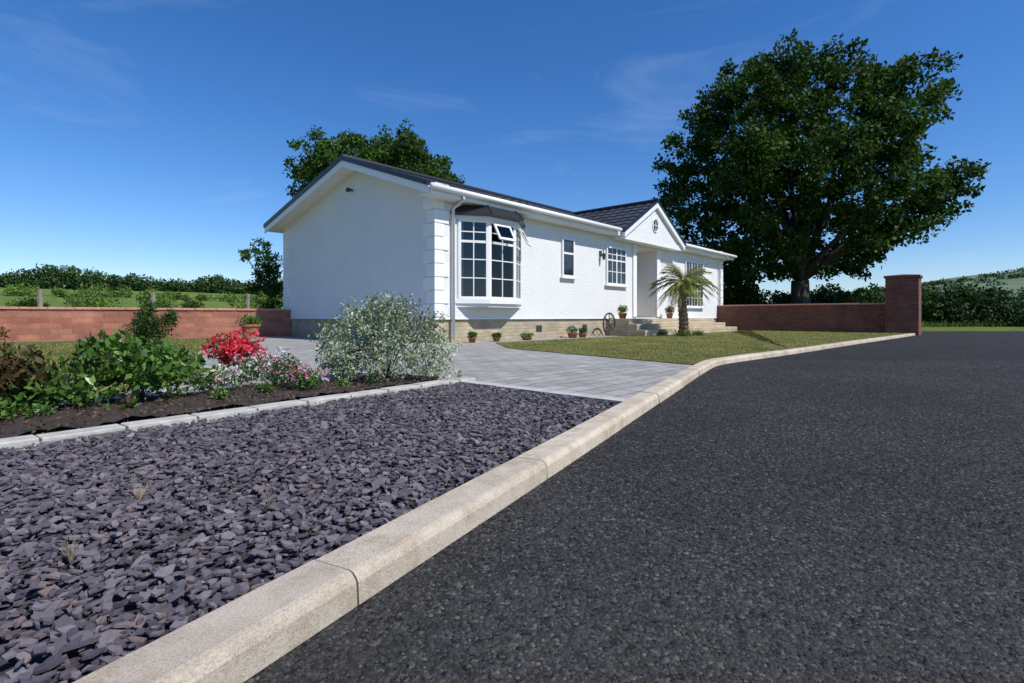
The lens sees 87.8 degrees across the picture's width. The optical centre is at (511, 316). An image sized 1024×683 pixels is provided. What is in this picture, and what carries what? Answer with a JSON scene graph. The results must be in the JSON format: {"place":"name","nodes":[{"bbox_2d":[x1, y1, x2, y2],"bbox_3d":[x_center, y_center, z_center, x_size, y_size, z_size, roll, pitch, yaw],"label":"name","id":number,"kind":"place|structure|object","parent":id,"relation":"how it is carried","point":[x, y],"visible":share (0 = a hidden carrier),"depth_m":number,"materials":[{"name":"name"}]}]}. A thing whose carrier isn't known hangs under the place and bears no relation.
{"place":"outdoors","nodes":[
{"label":"outdoors","id":0,"kind":"place"},
{"bbox_2d":[0,337,238,395],"bbox_3d":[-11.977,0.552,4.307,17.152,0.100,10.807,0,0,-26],"label":"lawn","id":1,"kind":"structure","parent":0,"point":[35,342],"depth_m":8.20,"materials":[{"name":"green plant"}]},
{"bbox_2d":[121,299,180,338],"bbox_3d":[-7.966,0.078,11.784,1.034,0.990,0.900,0,0,0],"label":"dark shrub","id":2,"kind":"object","parent":1,"relation":"on","point":[146,322],"visible":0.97,"depth_m":11.71,"materials":[{"name":"green plant"}]},
{"bbox_2d":[0,372,444,437],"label":"flower bed soil","id":3,"kind":"structure","parent":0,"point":[19,425],"depth_m":2.96,"materials":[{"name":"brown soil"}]},
{"bbox_2d":[0,397,20,421],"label":"herb plant","id":4,"kind":"object","parent":3,"relation":"on","point":[3,413],"visible":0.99,"depth_m":2.52,"materials":[{"name":"green plant"}]},
{"bbox_2d":[0,339,57,409],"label":"bronze leaf plant","id":5,"kind":"object","parent":3,"relation":"on","point":[6,375],"visible":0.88,"depth_m":2.71,"materials":[{"name":"brown plant"}]},
{"bbox_2d":[20,402,57,417],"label":"herb plant","id":6,"kind":"object","parent":3,"relation":"on","point":[45,409],"visible":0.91,"depth_m":2.58,"materials":[{"name":"green plant"}]},
{"bbox_2d":[0,358,98,413],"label":"leafy green shrub","id":7,"kind":"object","parent":3,"relation":"on","point":[38,397],"visible":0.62,"depth_m":2.78,"materials":[{"name":"green plant"}]},
{"bbox_2d":[119,394,139,409],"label":"magenta flower plant","id":8,"kind":"object","parent":3,"relation":"on","point":[127,402],"visible":0.93,"depth_m":2.83,"materials":[{"name":"green plant"}]},
{"bbox_2d":[34,325,225,409],"bbox_3d":[-2.208,0.281,3.134,0.775,0.484,0.899,0,0,0],"label":"leafy green shrub","id":9,"kind":"object","parent":3,"relation":"on","point":[136,363],"visible":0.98,"depth_m":3.02,"materials":[{"name":"green plant"}]},
{"bbox_2d":[183,362,251,390],"bbox_3d":[-1.972,0.405,3.564,0.359,0.196,0.397,0,0,0],"label":"white flowering plant","id":10,"kind":"object","parent":3,"relation":"on","point":[234,371],"visible":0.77,"depth_m":3.56,"materials":[{"name":"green plant"}]},
{"bbox_2d":[210,387,232,399],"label":"herb plant","id":11,"kind":"object","parent":3,"relation":"on","point":[221,394],"visible":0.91,"depth_m":3.18,"materials":[{"name":"green plant"}]},
{"bbox_2d":[199,327,270,378],"bbox_3d":[-2.139,0.292,4.209,0.452,0.420,0.547,0,0,0],"label":"red azalea","id":12,"kind":"object","parent":3,"relation":"on","point":[225,351],"visible":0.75,"depth_m":4.06,"materials":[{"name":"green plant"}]},
{"bbox_2d":[256,380,275,392],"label":"herb plant","id":13,"kind":"object","parent":3,"relation":"on","point":[266,388],"visible":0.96,"depth_m":3.42,"materials":[{"name":"green plant"}]},
{"bbox_2d":[232,346,311,386],"bbox_3d":[-1.691,0.353,3.764,0.519,0.298,0.644,0,0,-28],"label":"pink flowering plant","id":14,"kind":"object","parent":3,"relation":"on","point":[269,368],"visible":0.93,"depth_m":3.70,"materials":[{"name":"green plant"}]},
{"bbox_2d":[282,366,328,390],"bbox_3d":[-1.404,0.419,3.638,0.359,0.167,0.286,0,0,0],"label":"pink flowering plant","id":15,"kind":"object","parent":3,"relation":"on","point":[307,380],"visible":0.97,"depth_m":3.61,"materials":[{"name":"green plant"}]},
{"bbox_2d":[334,378,350,385],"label":"herb plant","id":16,"kind":"object","parent":3,"relation":"on","point":[342,382],"visible":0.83,"depth_m":3.74,"materials":[{"name":"green plant"}]},
{"bbox_2d":[363,369,382,383],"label":"herb plant","id":17,"kind":"object","parent":3,"relation":"on","point":[370,381],"visible":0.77,"depth_m":3.94,"materials":[{"name":"green plant"}]},
{"bbox_2d":[308,290,462,381],"bbox_3d":[-0.987,0.145,4.251,1.216,0.734,1.100,0,0,0],"label":"silver variegated bush","id":18,"kind":"object","parent":3,"relation":"on","point":[378,354],"visible":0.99,"depth_m":4.12,"materials":[{"name":"green plant"}]},
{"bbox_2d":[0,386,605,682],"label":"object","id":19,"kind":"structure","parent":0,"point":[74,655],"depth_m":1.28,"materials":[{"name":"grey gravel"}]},
{"bbox_2d":[54,537,78,561],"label":"dry weed","id":20,"kind":"object","parent":19,"relation":"on","point":[69,559],"visible":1,"depth_m":1.12,"materials":[{"name":"beige plant"}]},
{"bbox_2d":[128,481,152,499],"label":"dry weed","id":21,"kind":"object","parent":19,"relation":"on","point":[139,496],"visible":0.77,"depth_m":1.50,"materials":[{"name":"beige plant"}]},
{"bbox_2d":[260,486,278,503],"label":"dry weed","id":22,"kind":"object","parent":19,"relation":"on","point":[268,499],"visible":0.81,"depth_m":1.45,"materials":[{"name":"beige plant"}]},
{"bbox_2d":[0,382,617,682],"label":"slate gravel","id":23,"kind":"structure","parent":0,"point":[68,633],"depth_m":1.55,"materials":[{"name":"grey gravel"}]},
{"bbox_2d":[327,350,363,375],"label":"herb plant","id":24,"kind":"object","parent":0,"point":[356,362],"visible":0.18,"depth_m":4.59,"materials":[{"name":"green plant"}]},
{"bbox_2d":[0,335,692,443],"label":"paved driveway","id":25,"kind":"structure","parent":0,"point":[488,361],"depth_m":5.18,"materials":[{"name":"grey stone"}]},
{"bbox_2d":[0,326,10,339],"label":"bronze leaf plant","id":26,"kind":"object","parent":25,"relation":"on","point":[3,329],"visible":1,"depth_m":10.87,"materials":[{"name":"brown plant"}]},
{"bbox_2d":[0,377,475,450],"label":"garden edging","id":27,"kind":"object","parent":25,"relation":"on","point":[18,441],"visible":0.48,"depth_m":2.67,"materials":[{"name":"concrete"}]},
{"bbox_2d":[235,314,266,337],"bbox_3d":[-6.202,0.202,12.622,0.625,0.601,0.622,0,0,35],"label":"terracotta planter","id":28,"kind":"object","parent":25,"relation":"on","point":[251,324],"visible":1,"depth_m":12.47,"materials":[{"name":"orange ceramic"}]},
{"bbox_2d":[466,331,477,342],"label":"potted plant","id":29,"kind":"object","parent":25,"relation":"on","point":[472,336],"visible":1,"depth_m":10.54,"materials":[{"name":"green plant"}]},
{"bbox_2d":[491,332,501,341],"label":"potted plant","id":30,"kind":"object","parent":25,"relation":"on","point":[497,336],"visible":1,"depth_m":11.06,"materials":[{"name":"green plant"}]},
{"bbox_2d":[263,153,736,342],"bbox_3d":[1.453,-1.525,17.450,7.942,4.150,15.560,0,0,42],"label":"white bungalow","id":31,"kind":"object","parent":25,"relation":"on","point":[484,264],"visible":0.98,"depth_m":12.50,"materials":[{"name":"white paint"}]},
{"bbox_2d":[561,237,574,277],"bbox_3d":[1.411,-1.490,13.370,0.050,0.980,0.520,0,0,42],"label":"small window frame","id":32,"kind":"structure","parent":31,"relation":"in","point":[562,238],"depth_m":13.25,"materials":[{"name":"white paint"}]},
{"bbox_2d":[564,239,572,274],"bbox_3d":[1.408,-1.490,13.372,0.008,0.890,0.430,0,0,42],"label":"small window glass","id":33,"kind":"structure","parent":31,"relation":"in","point":[568,245],"depth_m":13.38,"materials":[{"name":"glass"}]},
{"bbox_2d":[606,246,626,285],"bbox_3d":[2.960,-1.435,15.090,0.050,1.070,1.050,0,0,42],"label":"kitchen window frame","id":34,"kind":"structure","parent":31,"relation":"in","point":[607,247],"depth_m":14.93,"materials":[{"name":"white paint"}]},
{"bbox_2d":[608,248,624,283],"bbox_3d":[2.957,-1.435,15.092,0.008,0.980,0.960,0,0,42],"label":"kitchen window glass","id":35,"kind":"structure","parent":31,"relation":"in","point":[620,265],"depth_m":15.13,"materials":[{"name":"glass"}]},
{"bbox_2d":[617,304,627,318],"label":"potted plant","id":36,"kind":"object","parent":31,"relation":"on","point":[621,310],"visible":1,"depth_m":14.65,"materials":[{"name":"green plant"}]},
{"bbox_2d":[652,218,658,232],"bbox_3d":[4.364,-2.780,16.174,0.044,0.448,0.368,0,0,42],"label":"pediment window frame","id":37,"kind":"structure","parent":31,"relation":"in","point":[653,225],"depth_m":16.14,"materials":[{"name":"white paint"}]},
{"bbox_2d":[664,306,674,317],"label":"potted plant","id":38,"kind":"object","parent":31,"relation":"on","point":[669,312],"visible":0.86,"depth_m":16.92,"materials":[{"name":"red plant"}]},
{"bbox_2d":[685,260,702,306],"bbox_3d":[6.536,-1.160,19.063,0.050,1.620,1.500,0,0,42],"label":"far window frame","id":39,"kind":"structure","parent":31,"relation":"in","point":[686,261],"depth_m":19.05,"materials":[{"name":"white paint"}]},
{"bbox_2d":[687,262,701,305],"bbox_3d":[6.534,-1.160,19.065,0.008,1.530,1.410,0,0,42],"label":"far window glass","id":40,"kind":"structure","parent":31,"relation":"in","point":[688,263],"depth_m":19.00,"materials":[{"name":"glass"}]},
{"bbox_2d":[520,331,533,339],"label":"potted plant","id":41,"kind":"object","parent":25,"relation":"on","point":[525,336],"visible":0.98,"depth_m":11.72,"materials":[{"name":"green plant"}]},
{"bbox_2d":[459,380,626,403],"bbox_3d":[0.159,0.542,3.701,1.454,0.076,0.110,0,0,42],"label":"paving border","id":42,"kind":"object","parent":25,"relation":"on","point":[595,397],"visible":0.38,"depth_m":3.60,"materials":[{"name":"concrete"}]},
{"bbox_2d":[565,325,578,337],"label":"potted plant","id":43,"kind":"object","parent":25,"relation":"on","point":[572,330],"visible":1,"depth_m":12.96,"materials":[{"name":"green plant"}]},
{"bbox_2d":[577,326,587,336],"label":"potted plant","id":44,"kind":"object","parent":25,"relation":"on","point":[581,331],"visible":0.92,"depth_m":13.27,"materials":[{"name":"green plant"}]},
{"bbox_2d":[602,312,615,335],"bbox_3d":[2.605,0.190,14.259,0.048,0.622,0.625,0,0,42],"label":"wagon wheel ornament","id":45,"kind":"object","parent":25,"relation":"on","point":[609,323],"visible":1,"depth_m":14.25,"materials":[{"name":"metal"}]},
{"bbox_2d":[0,287,1023,330],"bbox_3d":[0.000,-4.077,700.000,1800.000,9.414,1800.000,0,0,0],"label":"ground","id":46,"kind":"structure","parent":0,"point":[53,301],"depth_m":36.81,"materials":[{"name":"green plant"}]},
{"bbox_2d":[1,295,46,306],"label":"field shrub","id":47,"kind":"object","parent":46,"relation":"on","point":[13,302],"visible":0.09,"depth_m":19.64,"materials":[{"name":"green plant"}]},
{"bbox_2d":[4,296,50,306],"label":"field shrub","id":48,"kind":"object","parent":46,"relation":"on","point":[26,303],"visible":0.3,"depth_m":18.04,"materials":[{"name":"green plant"}]},
{"bbox_2d":[0,263,108,289],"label":"distant trees","id":49,"kind":"object","parent":46,"relation":"on","point":[65,276],"visible":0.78,"depth_m":78.61,"materials":[{"name":"green plant"}]},
{"bbox_2d":[58,282,131,307],"bbox_3d":[-13.857,-0.437,17.525,1.891,1.504,1.596,0,0,0],"label":"field shrub","id":50,"kind":"object","parent":46,"relation":"on","point":[87,297],"visible":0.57,"depth_m":17.24,"materials":[{"name":"green plant"}]},
{"bbox_2d":[85,295,118,306],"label":"field shrub","id":51,"kind":"object","parent":46,"relation":"on","point":[109,303],"visible":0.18,"depth_m":19.36,"materials":[{"name":"green plant"}]},
{"bbox_2d":[1,281,280,301],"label":"field hedge","id":52,"kind":"object","parent":46,"relation":"on","point":[12,291],"visible":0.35,"depth_m":44.57,"materials":[{"name":"green plant"}]},
{"bbox_2d":[0,309,291,340],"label":"masonry","id":53,"kind":"object","parent":46,"relation":"on","point":[34,325],"depth_m":12.09,"materials":[{"name":"red brick"}]},
{"bbox_2d":[0,307,290,310],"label":"coping","id":54,"kind":"object","parent":53,"relation":"on","point":[110,308],"visible":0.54,"depth_m":12.18,"materials":[{"name":"brick"}]},
{"bbox_2d":[30,289,282,308],"bbox_3d":[-14.988,0.004,11.589,21.516,1.403,0.127,0,0,-33],"label":"post and wire fence","id":55,"kind":"object","parent":46,"relation":"on","point":[40,294],"visible":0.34,"depth_m":14.74,"materials":[{"name":"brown wood"}]},
{"bbox_2d":[135,289,178,308],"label":"field shrub","id":56,"kind":"object","parent":46,"relation":"on","point":[147,296],"visible":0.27,"depth_m":16.24,"materials":[{"name":"green plant"}]},
{"bbox_2d":[73,272,282,294],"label":"distant trees","id":57,"kind":"object","parent":46,"relation":"on","point":[209,284],"visible":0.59,"depth_m":80.67,"materials":[{"name":"green plant"}]},
{"bbox_2d":[179,297,205,307],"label":"field shrub","id":58,"kind":"object","parent":46,"relation":"on","point":[190,304],"visible":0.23,"depth_m":15.95,"materials":[{"name":"green plant"}]},
{"bbox_2d":[227,291,274,308],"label":"field shrub","id":59,"kind":"object","parent":46,"relation":"on","point":[234,301],"visible":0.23,"depth_m":17.20,"materials":[{"name":"green plant"}]},
{"bbox_2d":[238,237,283,308],"bbox_3d":[-14.006,-2.169,29.959,3.170,4.739,2.185,0,0,0],"label":"tree","id":60,"kind":"object","parent":46,"relation":"on","point":[264,281],"visible":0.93,"depth_m":29.86,"materials":[{"name":"green plant"}]},
{"bbox_2d":[250,295,281,308],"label":"field shrub","id":61,"kind":"object","parent":46,"relation":"on","point":[268,301],"visible":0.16,"depth_m":16.10,"materials":[{"name":"green plant"}]},
{"bbox_2d":[283,118,464,197],"bbox_3d":[-6.989,-4.492,27.026,9.228,10.583,7.960,0,0,0],"label":"background tree","id":62,"kind":"object","parent":46,"relation":"on","point":[409,153],"visible":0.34,"depth_m":25.13,"materials":[{"name":"green plant"}]},
{"bbox_2d":[72,333,914,682],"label":"concrete kerb","id":63,"kind":"structure","parent":46,"relation":"on","point":[246,637],"depth_m":1.06,"materials":[{"name":"beige concrete"}]},
{"bbox_2d":[716,304,884,332],"bbox_3d":[7.950,0.100,20.925,11.493,1.000,0.230,0,0,44],"label":"masonry","id":64,"kind":"object","parent":46,"relation":"on","point":[846,318],"depth_m":18.52,"materials":[{"name":"red brick"}]},
{"bbox_2d":[717,303,884,306],"bbox_3d":[7.950,-0.429,20.925,11.485,0.058,0.290,0,0,44],"label":"coping","id":65,"kind":"object","parent":64,"relation":"on","point":[804,304],"visible":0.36,"depth_m":18.64,"materials":[{"name":"brick"}]},
{"bbox_2d":[650,28,992,303],"bbox_3d":[14.868,-6.505,25.843,15.467,14.450,11.704,0,0,0],"label":"oak tree","id":66,"kind":"object","parent":46,"relation":"on","point":[881,99],"visible":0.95,"depth_m":23.37,"materials":[{"name":"green plant"}]},
{"bbox_2d":[723,282,1023,326],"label":"boundary hedge","id":67,"kind":"object","parent":46,"relation":"on","point":[981,305],"visible":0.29,"depth_m":25.53,"materials":[{"name":"green plant"}]},
{"bbox_2d":[781,286,1023,301],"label":"distant trees","id":68,"kind":"object","parent":46,"relation":"on","point":[1020,297],"visible":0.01,"depth_m":153.80,"materials":[{"name":"green plant"}]},
{"bbox_2d":[885,277,920,334],"bbox_3d":[12.360,-0.300,16.800,0.840,1.840,0.840,0,0,42],"label":"brick pillar","id":69,"kind":"object","parent":46,"relation":"on","point":[903,305],"visible":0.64,"depth_m":16.47,"materials":[{"name":"red brick"}]},
{"bbox_2d":[884,274,922,278],"bbox_3d":[12.360,-1.285,16.800,0.920,0.130,0.920,0,0,42],"label":"cap","id":70,"kind":"object","parent":69,"relation":"on","point":[905,275],"visible":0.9,"depth_m":16.48,"materials":[{"name":"red brick"}]},
{"bbox_2d":[921,320,1022,326],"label":"verge grass","id":71,"kind":"structure","parent":46,"relation":"on","point":[934,324],"depth_m":24.60,"materials":[{"name":"green plant"}]},
{"bbox_2d":[1013,299,1023,317],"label":"boundary hedge","id":72,"kind":"object","parent":46,"relation":"on","point":[1018,303],"depth_m":28.60,"materials":[{"name":"green plant"}]},
{"bbox_2d":[0,0,1023,301],"label":"sky","id":73,"kind":"structure","parent":0,"point":[570,105],"materials":[{"name":"blue"}]},
{"bbox_2d":[243,331,1023,682],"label":"asphalt road","id":74,"kind":"structure","parent":0,"point":[851,513],"depth_m":1.28,"materials":[{"name":"grey asphalt"}]},
{"bbox_2d":[496,330,907,364],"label":"lawn","id":75,"kind":"structure","parent":0,"point":[667,360],"depth_m":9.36,"materials":[{"name":"green plant"}]},
{"bbox_2d":[658,329,667,335],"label":"ornamental grass tuft","id":76,"kind":"object","parent":75,"relation":"on","point":[663,333],"visible":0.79,"depth_m":14.21,"materials":[{"name":"green plant"}]},
{"bbox_2d":[648,261,719,335],"bbox_3d":[4.470,-0.469,13.982,1.627,1.966,1.753,0,0,-23],"label":"palm tree","id":77,"kind":"object","parent":75,"relation":"on","point":[680,287],"visible":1,"depth_m":13.89,"materials":[{"name":"green plant"}]},
{"bbox_2d":[672,328,697,335],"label":"ornamental grass tuft","id":78,"kind":"object","parent":75,"relation":"on","point":[688,333],"visible":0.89,"depth_m":13.80,"materials":[{"name":"green plant"}]},
{"bbox_2d":[692,330,703,335],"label":"ornamental grass tuft","id":79,"kind":"object","parent":75,"relation":"on","point":[699,333],"visible":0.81,"depth_m":14.23,"materials":[{"name":"green plant"}]},
{"bbox_2d":[771,271,1023,302],"bbox_3d":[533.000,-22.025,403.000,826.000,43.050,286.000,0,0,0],"label":"hill","id":80,"kind":"structure","parent":0,"point":[1015,283],"depth_m":413.70,"materials":[{"name":"green plant"}]},
{"bbox_2d":[836,266,1023,293],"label":"hillside woodland","id":81,"kind":"object","parent":80,"relation":"on","point":[964,279],"visible":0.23,"depth_m":428.57,"materials":[{"name":"green plant"}]}
]}

